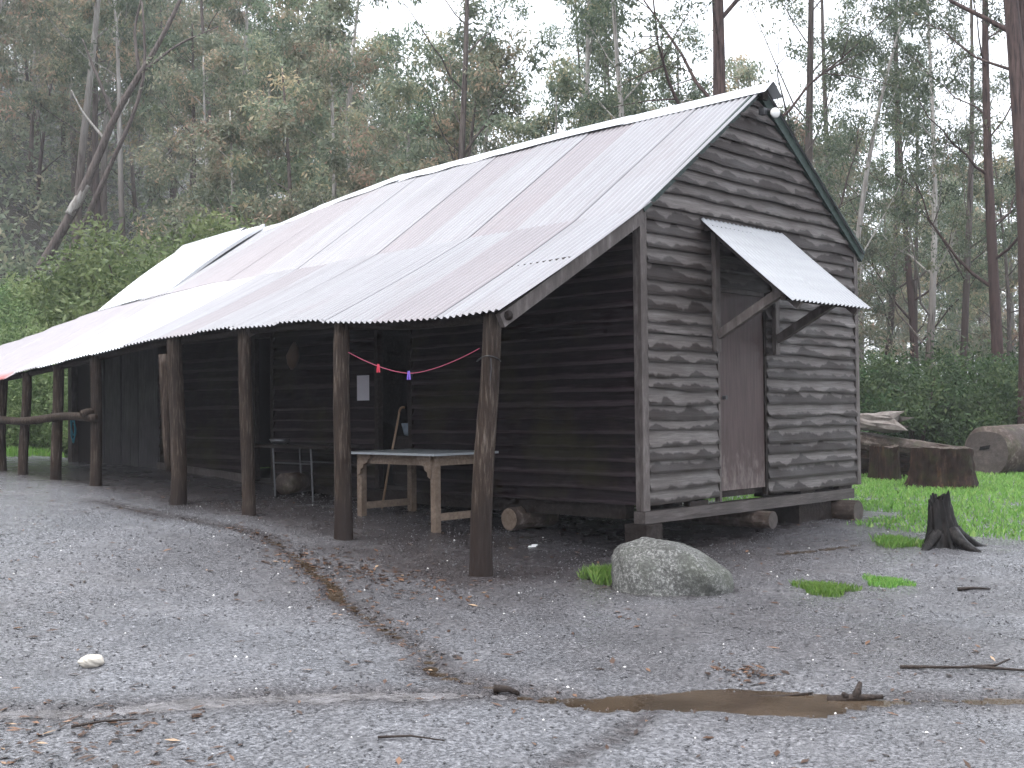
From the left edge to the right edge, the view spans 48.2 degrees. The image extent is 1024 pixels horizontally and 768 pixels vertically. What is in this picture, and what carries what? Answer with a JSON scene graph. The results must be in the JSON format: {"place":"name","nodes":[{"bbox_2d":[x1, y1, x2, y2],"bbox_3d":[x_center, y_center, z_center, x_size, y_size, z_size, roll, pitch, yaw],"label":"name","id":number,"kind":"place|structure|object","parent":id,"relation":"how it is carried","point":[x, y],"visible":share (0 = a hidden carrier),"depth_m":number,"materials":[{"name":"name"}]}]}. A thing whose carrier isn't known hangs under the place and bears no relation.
{"place":"outdoors","nodes":[
{"label":"outdoors","id":0,"kind":"place"},
{"bbox_2d":[0,692,507,718],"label":"stream water","id":1,"kind":"structure","parent":0,"point":[314,698],"depth_m":5.57,"materials":[{"name":"liquid"}]},
{"bbox_2d":[116,506,493,688],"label":"runnel water","id":2,"kind":"structure","parent":0,"point":[332,596],"depth_m":8.24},
{"bbox_2d":[393,436,407,485],"bbox_3d":[-1.098,0.876,13.120,0.400,0.560,0.360,-2,-2,44],"label":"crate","id":3,"kind":"object","parent":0,"point":[400,475],"visible":0.24,"depth_m":13.04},
{"bbox_2d":[0,62,1023,767],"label":"ground","id":4,"kind":"structure","parent":0,"point":[72,490],"depth_m":7.03,"materials":[{"name":"gravel"}]},
{"bbox_2d":[0,298,57,437],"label":"shrub","id":5,"kind":"object","parent":4,"relation":"on","point":[17,312],"visible":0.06,"depth_m":25.00,"materials":[{"name":"green plant"}]},
{"bbox_2d":[0,310,67,457],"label":"shrub","id":6,"kind":"object","parent":4,"relation":"on","point":[35,329],"visible":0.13,"depth_m":22.82,"materials":[{"name":"green plant"}]},
{"bbox_2d":[6,363,67,457],"bbox_3d":[-8.950,0.505,23.101,3.528,2.824,3.386,-1,-1,19],"label":"shrub","id":7,"kind":"object","parent":4,"relation":"on","point":[14,389],"visible":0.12,"depth_m":22.05,"materials":[{"name":"green plant"}]},
{"bbox_2d":[0,0,75,120],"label":"gum tree","id":8,"kind":"object","parent":4,"relation":"on","point":[14,25],"visible":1,"depth_m":43.02,"materials":[{"name":"green plant"}]},
{"bbox_2d":[1,0,77,175],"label":"gum tree","id":9,"kind":"object","parent":4,"relation":"on","point":[31,136],"visible":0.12,"depth_m":56.94,"materials":[{"name":"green plant"}]},
{"bbox_2d":[0,1,83,151],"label":"gum tree","id":10,"kind":"object","parent":4,"relation":"on","point":[38,111],"visible":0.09,"depth_m":64.64,"materials":[{"name":"green plant"}]},
{"bbox_2d":[0,0,104,200],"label":"gum tree","id":11,"kind":"object","parent":4,"relation":"on","point":[63,10],"visible":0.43,"depth_m":52.92,"materials":[{"name":"green plant"}]},
{"bbox_2d":[24,0,121,200],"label":"gum tree","id":12,"kind":"object","parent":4,"relation":"on","point":[73,175],"visible":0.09,"depth_m":55.66,"materials":[{"name":"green plant"}]},
{"bbox_2d":[9,0,142,202],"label":"gum tree","id":13,"kind":"object","parent":4,"relation":"on","point":[89,153],"visible":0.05,"depth_m":58.94,"materials":[{"name":"green plant"}]},
{"bbox_2d":[5,0,159,254],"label":"gum tree","id":14,"kind":"object","parent":4,"relation":"on","point":[40,100],"visible":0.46,"depth_m":49.51,"materials":[{"name":"green plant"}]},
{"bbox_2d":[0,231,167,451],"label":"shrub","id":15,"kind":"object","parent":4,"relation":"on","point":[27,294],"visible":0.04,"depth_m":26.53,"materials":[{"name":"green plant"}]},
{"bbox_2d":[8,0,165,261],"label":"gum tree","id":16,"kind":"object","parent":4,"relation":"on","point":[95,8],"visible":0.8,"depth_m":46.28,"materials":[{"name":"green plant"}]},
{"bbox_2d":[78,654,103,667],"bbox_3d":[-2.265,1.504,6.186,0.129,0.077,0.152,-1,-1,15],"label":"pale stone","id":17,"kind":"object","parent":4,"relation":"on","point":[91,660],"visible":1,"depth_m":6.13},
{"bbox_2d":[28,256,168,412],"bbox_3d":[-7.626,-0.523,26.549,6.610,5.694,6.822,-1,-1,1],"label":"shrub","id":18,"kind":"object","parent":4,"relation":"on","point":[70,311],"depth_m":25.21,"materials":[{"name":"green plant"}]},
{"bbox_2d":[39,0,166,265],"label":"gum tree","id":19,"kind":"object","parent":4,"relation":"on","point":[122,5],"visible":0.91,"depth_m":44.23,"materials":[{"name":"green plant"}]},
{"bbox_2d":[36,0,180,248],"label":"gum tree","id":20,"kind":"object","parent":4,"relation":"on","point":[103,166],"visible":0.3,"depth_m":52.81,"materials":[{"name":"green plant"}]},
{"bbox_2d":[60,2,178,221],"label":"gum tree","id":21,"kind":"object","parent":4,"relation":"on","point":[134,196],"visible":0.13,"depth_m":61.89,"materials":[{"name":"green plant"}]},
{"bbox_2d":[30,0,218,294],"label":"leaning dead tree","id":22,"kind":"object","parent":4,"relation":"on","point":[74,206],"visible":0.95,"depth_m":40.18,"materials":[{"name":"wood"}]},
{"bbox_2d":[1,199,265,429],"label":"shrub","id":23,"kind":"object","parent":4,"relation":"on","point":[60,294],"visible":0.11,"depth_m":26.50,"materials":[{"name":"green plant"}]},
{"bbox_2d":[6,445,268,467],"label":"grass","id":24,"kind":"structure","parent":4,"relation":"on","point":[11,451],"depth_m":20.20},
{"bbox_2d":[113,0,199,250],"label":"gum tree","id":25,"kind":"object","parent":4,"relation":"on","point":[181,61],"visible":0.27,"depth_m":55.12,"materials":[{"name":"green plant"}]},
{"bbox_2d":[122,0,264,213],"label":"gum tree","id":26,"kind":"object","parent":4,"relation":"on","point":[227,21],"visible":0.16,"depth_m":58.64,"materials":[{"name":"green plant"}]},
{"bbox_2d":[131,0,262,237],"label":"gum tree","id":27,"kind":"object","parent":4,"relation":"on","point":[152,187],"visible":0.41,"depth_m":46.01,"materials":[{"name":"green plant"}]},
{"bbox_2d":[133,0,263,210],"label":"gum tree","id":28,"kind":"object","parent":4,"relation":"on","point":[168,43],"visible":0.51,"depth_m":42.17,"materials":[{"name":"green plant"}]},
{"bbox_2d":[126,29,284,266],"bbox_3d":[-9.468,-4.712,37.170,4.579,13.413,6.180,-1,-1,12],"label":"gum tree","id":29,"kind":"object","parent":4,"relation":"on","point":[217,63],"visible":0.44,"depth_m":36.25,"materials":[{"name":"green plant"}]},
{"bbox_2d":[136,199,292,273],"bbox_3d":[-6.674,-1.045,29.021,8.121,6.995,8.381,0,-2,-30],"label":"shrub","id":30,"kind":"object","parent":4,"relation":"on","point":[224,226],"depth_m":27.77,"materials":[{"name":"green plant"}]},
{"bbox_2d":[152,80,294,245],"bbox_3d":[-8.395,-3.204,33.401,5.227,11.633,6.597,-2,-2,44],"label":"gum tree","id":31,"kind":"object","parent":4,"relation":"on","point":[220,131],"visible":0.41,"depth_m":32.86,"materials":[{"name":"green plant"}]},
{"bbox_2d":[178,0,307,224],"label":"gum tree","id":32,"kind":"object","parent":4,"relation":"on","point":[233,14],"visible":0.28,"depth_m":52.22,"materials":[{"name":"green plant"}]},
{"bbox_2d":[200,28,350,236],"bbox_3d":[-6.297,-3.941,31.837,5.540,13.131,6.048,-1,-1,14],"label":"gum tree","id":33,"kind":"object","parent":4,"relation":"on","point":[315,172],"visible":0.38,"depth_m":32.42,"materials":[{"name":"green plant"}]},
{"bbox_2d":[219,0,340,220],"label":"gum tree","id":34,"kind":"object","parent":4,"relation":"on","point":[262,19],"visible":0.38,"depth_m":36.47,"materials":[{"name":"green plant"}]},
{"bbox_2d":[204,0,384,216],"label":"gum tree","id":35,"kind":"object","parent":4,"relation":"on","point":[291,15],"visible":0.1,"depth_m":44.87,"materials":[{"name":"green plant"}]},
{"bbox_2d":[275,471,314,493],"bbox_3d":[-2.600,1.188,13.761,0.270,0.255,0.487,-1,-2,23],"label":"short log","id":36,"kind":"object","parent":4,"relation":"on","point":[292,482],"visible":0.97,"depth_m":13.57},
{"bbox_2d":[254,444,358,501],"bbox_3d":[-2.481,1.039,13.484,1.600,0.647,0.460,-2,-2,44],"label":"plank bench","id":37,"kind":"object","parent":4,"relation":"on","point":[311,446],"visible":0.73,"depth_m":13.36,"materials":[{"name":"wood"}]},
{"bbox_2d":[254,60,376,221],"bbox_3d":[-5.985,-4.128,37.452,4.659,13.650,6.289,0,-2,-37],"label":"gum tree","id":38,"kind":"object","parent":4,"relation":"on","point":[281,152],"visible":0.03,"depth_m":37.58,"materials":[{"name":"green plant"}]},
{"bbox_2d":[242,1,408,222],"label":"gum tree","id":39,"kind":"object","parent":4,"relation":"on","point":[343,50],"visible":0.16,"depth_m":37.68,"materials":[{"name":"green plant"}]},
{"bbox_2d":[246,0,409,224],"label":"gum tree","id":40,"kind":"object","parent":4,"relation":"on","point":[357,177],"visible":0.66,"depth_m":28.44,"materials":[{"name":"green plant"}]},
{"bbox_2d":[281,0,430,168],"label":"gum tree","id":41,"kind":"object","parent":4,"relation":"on","point":[353,97],"visible":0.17,"depth_m":41.85,"materials":[{"name":"green plant"}]},
{"bbox_2d":[287,23,460,210],"bbox_3d":[-3.070,-3.908,33.619,7.500,13.225,5.943,-1,-2,22],"label":"gum tree","id":42,"kind":"object","parent":4,"relation":"on","point":[385,86],"visible":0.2,"depth_m":32.98,"materials":[{"name":"green plant"}]},
{"bbox_2d":[351,449,498,532],"bbox_3d":[-0.955,1.089,11.830,1.430,0.786,0.890,-2,-2,44],"label":"wooden table","id":43,"kind":"object","parent":4,"relation":"on","point":[431,461],"visible":0.84,"depth_m":11.55,"materials":[{"name":"wood"}]},
{"bbox_2d":[0,81,870,576],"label":"timber hut","id":44,"kind":"object","parent":4,"relation":"on","point":[656,311],"visible":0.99,"depth_m":11.98,"materials":[{"name":"wood"}]},
{"bbox_2d":[357,375,368,400],"bbox_3d":[-1.722,0.045,13.239,0.220,0.290,0.004,-2,-2,44],"label":"paper notice","id":45,"kind":"object","parent":44,"relation":"attached to","point":[362,387],"visible":1,"depth_m":13.24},
{"bbox_2d":[720,292,764,490],"bbox_3d":[2.340,0.078,11.659,0.080,1.980,0.830,-2,-2,44],"label":"door","id":46,"kind":"structure","parent":44,"relation":"in","point":[741,354],"depth_m":11.66,"materials":[{"name":"brown wood"}]},
{"bbox_2d":[369,26,540,181],"bbox_3d":[-1.418,-3.682,29.909,5.745,12.475,5.263,0,-1,-8],"label":"gum tree","id":47,"kind":"object","parent":4,"relation":"on","point":[483,83],"visible":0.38,"depth_m":29.74,"materials":[{"name":"green plant"}]},
{"bbox_2d":[0,46,937,436],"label":"undergrowth","id":48,"kind":"object","parent":4,"relation":"on","point":[46,210],"visible":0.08,"depth_m":54.39,"materials":[{"name":"green plant"}]},
{"bbox_2d":[358,0,582,160],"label":"gum tree","id":49,"kind":"object","parent":4,"relation":"on","point":[462,151],"visible":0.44,"depth_m":29.59,"materials":[{"name":"green plant"}]},
{"bbox_2d":[406,0,544,166],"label":"gum tree","id":50,"kind":"object","parent":4,"relation":"on","point":[517,50],"visible":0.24,"depth_m":31.58,"materials":[{"name":"green plant"}]},
{"bbox_2d":[425,43,527,159],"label":"gum tree","id":51,"kind":"object","parent":4,"relation":"on","point":[496,137],"visible":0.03,"depth_m":37.30,"materials":[{"name":"green plant"}]},
{"bbox_2d":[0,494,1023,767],"bbox_3d":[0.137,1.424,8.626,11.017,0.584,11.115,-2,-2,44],"label":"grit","id":52,"kind":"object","parent":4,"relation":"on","point":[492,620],"visible":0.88,"depth_m":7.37,"materials":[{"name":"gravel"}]},
{"bbox_2d":[0,479,1023,767],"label":"leaf litter","id":53,"kind":"object","parent":4,"relation":"on","point":[746,669],"visible":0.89,"depth_m":6.34,"materials":[{"name":"plant"}]},
{"bbox_2d":[478,52,616,149],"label":"gum tree","id":54,"kind":"object","parent":4,"relation":"on","point":[538,126],"visible":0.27,"depth_m":28.69,"materials":[{"name":"green plant"}]},
{"bbox_2d":[534,0,621,135],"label":"gum tree","id":55,"kind":"object","parent":4,"relation":"on","point":[555,37],"visible":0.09,"depth_m":45.45,"materials":[{"name":"green plant"}]},
{"bbox_2d":[546,0,639,131],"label":"gum tree","id":56,"kind":"object","parent":4,"relation":"on","point":[600,56],"visible":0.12,"depth_m":34.28,"materials":[{"name":"green plant"}]},
{"bbox_2d":[576,563,611,585],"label":"grass tuft","id":57,"kind":"object","parent":4,"relation":"on","point":[598,574],"visible":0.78,"depth_m":9.15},
{"bbox_2d":[521,0,667,128],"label":"gum tree","id":58,"kind":"object","parent":4,"relation":"on","point":[589,41],"visible":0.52,"depth_m":30.41,"materials":[{"name":"green plant"}]},
{"bbox_2d":[569,0,656,91],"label":"gum tree","id":59,"kind":"object","parent":4,"relation":"on","point":[612,81],"visible":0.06,"depth_m":41.96,"materials":[{"name":"green plant"}]},
{"bbox_2d":[577,34,679,122],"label":"gum tree","id":60,"kind":"object","parent":4,"relation":"on","point":[650,58],"visible":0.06,"depth_m":33.08,"materials":[{"name":"green plant"}]},
{"bbox_2d":[557,0,712,128],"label":"gum tree","id":61,"kind":"object","parent":4,"relation":"on","point":[617,54],"visible":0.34,"depth_m":27.36,"materials":[{"name":"green plant"}]},
{"bbox_2d":[611,537,733,596],"bbox_3d":[1.240,1.670,9.006,0.949,0.928,0.940,0,-1,-6],"label":"boulder","id":62,"kind":"object","parent":4,"relation":"on","point":[646,566],"visible":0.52,"depth_m":8.66,"materials":[{"name":"stone"}]},
{"bbox_2d":[639,22,712,111],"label":"gum tree","id":63,"kind":"object","parent":4,"relation":"on","point":[690,38],"visible":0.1,"depth_m":47.40,"materials":[{"name":"green plant"}]},
{"bbox_2d":[579,0,940,124],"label":"gum tree","id":64,"kind":"object","parent":4,"relation":"on","point":[720,14],"visible":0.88,"depth_m":25.84,"materials":[{"name":"green plant"}]},
{"bbox_2d":[517,688,1023,717],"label":"puddle water","id":65,"kind":"structure","parent":4,"relation":"on","point":[729,700],"depth_m":5.67,"materials":[{"name":"liquid"}]},
{"bbox_2d":[827,681,883,700],"bbox_3d":[1.712,1.549,5.718,0.274,0.116,0.064,-1,-1,-2],"label":"bark curl","id":66,"kind":"object","parent":65,"relation":"on","point":[856,695],"visible":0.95,"depth_m":5.70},
{"bbox_2d":[708,53,866,251],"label":"gum tree","id":67,"kind":"object","parent":4,"relation":"on","point":[740,70],"visible":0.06,"depth_m":51.16,"materials":[{"name":"green plant"}]},
{"bbox_2d":[712,0,920,244],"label":"gum tree","id":68,"kind":"object","parent":4,"relation":"on","point":[809,133],"visible":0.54,"depth_m":28.62,"materials":[{"name":"green plant"}]},
{"bbox_2d":[758,0,893,275],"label":"gum tree","id":69,"kind":"object","parent":4,"relation":"on","point":[801,12],"visible":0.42,"depth_m":39.28,"materials":[{"name":"green plant"}]},
{"bbox_2d":[789,578,862,596],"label":"grass tuft","id":70,"kind":"object","parent":4,"relation":"on","point":[827,589],"visible":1,"depth_m":8.82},
{"bbox_2d":[776,95,914,357],"bbox_3d":[9.081,-3.264,35.851,6.718,11.847,5.323,-1,-1,21],"label":"gum tree","id":71,"kind":"object","parent":4,"relation":"on","point":[799,134],"visible":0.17,"depth_m":35.88,"materials":[{"name":"green plant"}]},
{"bbox_2d":[818,106,899,263],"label":"gum tree","id":72,"kind":"object","parent":4,"relation":"on","point":[844,208],"visible":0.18,"depth_m":50.55,"materials":[{"name":"green plant"}]},
{"bbox_2d":[806,0,951,271],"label":"gum tree","id":73,"kind":"object","parent":4,"relation":"on","point":[857,230],"visible":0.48,"depth_m":27.26,"materials":[{"name":"green plant"}]},
{"bbox_2d":[859,366,904,437],"bbox_3d":[6.539,0.692,24.497,3.585,2.840,3.846,-1,-1,-1],"label":"shrub","id":74,"kind":"object","parent":4,"relation":"on","point":[876,398],"visible":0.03,"depth_m":23.64,"materials":[{"name":"green plant"}]},
{"bbox_2d":[821,129,943,378],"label":"gum tree","id":75,"kind":"object","parent":4,"relation":"on","point":[861,271],"visible":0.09,"depth_m":53.59,"materials":[{"name":"green plant"}]},
{"bbox_2d":[867,445,901,480],"bbox_3d":[6.338,1.393,19.448,0.712,0.725,0.730,-2,-2,44],"label":"stump","id":76,"kind":"object","parent":4,"relation":"on","point":[884,461],"visible":0.82,"depth_m":19.20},
{"bbox_2d":[861,451,909,476],"bbox_3d":[5.832,1.374,20.827,3.206,0.667,0.681,-1,-2,26],"label":"dark log","id":77,"kind":"object","parent":4,"relation":"on","point":[904,463],"visible":0.02,"depth_m":20.18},
{"bbox_2d":[860,431,957,454],"bbox_3d":[6.219,1.019,20.465,3.698,0.540,0.462,-2,-2,40],"label":"fallen log","id":78,"kind":"object","parent":77,"relation":"on","point":[874,439],"visible":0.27,"depth_m":19.98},
{"bbox_2d":[860,411,913,432],"bbox_3d":[5.951,0.707,20.595,2.581,0.424,0.372,-2,-2,44],"label":"broken log","id":79,"kind":"object","parent":78,"relation":"on","point":[886,422],"visible":0.28,"depth_m":19.93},
{"bbox_2d":[862,573,916,587],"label":"grass tuft","id":80,"kind":"object","parent":4,"relation":"on","point":[884,581],"visible":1,"depth_m":9.13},
{"bbox_2d":[861,113,920,383],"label":"gum tree","id":81,"kind":"object","parent":4,"relation":"on","point":[885,218],"visible":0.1,"depth_m":66.40,"materials":[{"name":"green plant"}]},
{"bbox_2d":[868,532,924,548],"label":"grass tuft","id":82,"kind":"object","parent":4,"relation":"on","point":[893,541],"visible":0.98,"depth_m":10.95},
{"bbox_2d":[859,345,953,441],"bbox_3d":[7.538,0.640,24.934,3.991,2.922,4.108,-1,-2,26],"label":"shrub","id":83,"kind":"object","parent":4,"relation":"on","point":[873,380],"visible":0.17,"depth_m":24.01,"materials":[{"name":"green plant"}]},
{"bbox_2d":[866,255,957,367],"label":"gum tree","id":84,"kind":"object","parent":4,"relation":"on","point":[904,326],"visible":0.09,"depth_m":60.68,"materials":[{"name":"green plant"}]},
{"bbox_2d":[815,0,1010,364],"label":"gum tree","id":85,"kind":"object","parent":4,"relation":"on","point":[909,278],"visible":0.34,"depth_m":36.87,"materials":[{"name":"green plant"}]},
{"bbox_2d":[855,35,976,339],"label":"gum tree","id":86,"kind":"object","parent":4,"relation":"on","point":[915,284],"visible":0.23,"depth_m":44.10,"materials":[{"name":"green plant"}]},
{"bbox_2d":[824,0,1017,389],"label":"gum tree","id":87,"kind":"object","parent":4,"relation":"on","point":[891,305],"visible":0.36,"depth_m":37.66,"materials":[{"name":"green plant"}]},
{"bbox_2d":[852,0,1000,373],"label":"gum tree","id":88,"kind":"object","parent":4,"relation":"on","point":[934,274],"visible":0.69,"depth_m":33.54,"materials":[{"name":"green plant"}]},
{"bbox_2d":[860,345,1009,445],"bbox_3d":[8.477,0.622,24.423,3.738,2.910,3.742,0,-2,-37],"label":"shrub","id":89,"kind":"object","parent":4,"relation":"on","point":[919,413],"visible":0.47,"depth_m":23.78,"materials":[{"name":"green plant"}]},
{"bbox_2d":[873,175,1006,374],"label":"gum tree","id":90,"kind":"object","parent":4,"relation":"on","point":[951,319],"visible":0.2,"depth_m":46.82,"materials":[{"name":"green plant"}]},
{"bbox_2d":[864,0,1017,414],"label":"gum tree","id":91,"kind":"object","parent":4,"relation":"on","point":[992,283],"visible":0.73,"depth_m":26.22,"materials":[{"name":"green plant"}]},
{"bbox_2d":[904,446,978,488],"bbox_3d":[6.698,1.340,17.632,1.333,0.755,1.248,-2,-2,44],"label":"broad stump","id":92,"kind":"object","parent":4,"relation":"on","point":[950,466],"visible":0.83,"depth_m":17.23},
{"bbox_2d":[880,145,1003,374],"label":"gum tree","id":93,"kind":"object","parent":4,"relation":"on","point":[898,319],"visible":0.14,"depth_m":52.06,"materials":[{"name":"green plant"}]},
{"bbox_2d":[869,329,1014,441],"bbox_3d":[10.084,0.440,26.871,4.423,3.439,4.417,-2,-2,34],"label":"shrub","id":94,"kind":"object","parent":4,"relation":"on","point":[974,353],"visible":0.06,"depth_m":26.80,"materials":[{"name":"green plant"}]},
{"bbox_2d":[872,346,1017,445],"bbox_3d":[9.677,0.631,24.976,3.748,2.970,4.021,0,-1,-10],"label":"shrub","id":95,"kind":"object","parent":4,"relation":"on","point":[968,380],"visible":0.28,"depth_m":24.47,"materials":[{"name":"green plant"}]},
{"bbox_2d":[884,0,1016,384],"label":"gum tree","id":96,"kind":"object","parent":4,"relation":"on","point":[969,181],"visible":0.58,"depth_m":35.75,"materials":[{"name":"green plant"}]},
{"bbox_2d":[921,490,985,552],"bbox_3d":[4.205,1.349,10.997,0.767,0.664,0.902,-1,-2,25],"label":"burnt stump","id":97,"kind":"object","parent":4,"relation":"on","point":[945,529],"visible":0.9,"depth_m":10.95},
{"bbox_2d":[890,0,1023,95],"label":"gum tree","id":98,"kind":"object","parent":4,"relation":"on","point":[1021,7],"visible":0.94,"depth_m":25.18,"materials":[{"name":"green plant"}]},
{"bbox_2d":[905,121,1018,402],"bbox_3d":[16.220,-3.245,37.878,4.952,11.738,5.406,-2,-2,40],"label":"gum tree","id":99,"kind":"object","parent":4,"relation":"on","point":[999,202],"visible":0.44,"depth_m":37.66,"materials":[{"name":"green plant"}]},
{"bbox_2d":[900,658,1023,670],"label":"forked twig","id":100,"kind":"object","parent":4,"relation":"on","point":[989,666],"visible":1,"depth_m":6.25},
{"bbox_2d":[919,193,1012,370],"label":"gum tree","id":101,"kind":"object","parent":4,"relation":"on","point":[941,306],"visible":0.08,"depth_m":59.93,"materials":[{"name":"green plant"}]},
{"bbox_2d":[934,356,1023,445],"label":"shrub","id":102,"kind":"object","parent":4,"relation":"on","point":[1007,419],"visible":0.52,"depth_m":23.62,"materials":[{"name":"green plant"}]},
{"bbox_2d":[948,0,1023,423],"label":"gum tree","id":103,"kind":"object","parent":4,"relation":"on","point":[1011,28],"visible":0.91,"depth_m":23.02,"materials":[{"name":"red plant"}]},
{"bbox_2d":[954,136,1018,361],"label":"gum tree","id":104,"kind":"object","parent":4,"relation":"on","point":[1012,275],"visible":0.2,"depth_m":40.22,"materials":[{"name":"green plant"}]},
{"bbox_2d":[965,424,1023,474],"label":"sawn log","id":105,"kind":"object","parent":4,"relation":"on","point":[999,448],"visible":0.84,"depth_m":20.65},
{"bbox_2d":[5,0,1018,385],"label":"sky","id":106,"kind":"structure","parent":0,"point":[742,29],"materials":[{"name":"white"}]},
{"bbox_2d":[709,471,1023,539],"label":"grass","id":107,"kind":"structure","parent":0,"point":[969,494],"depth_m":14.75,"materials":[{"name":"plant"}]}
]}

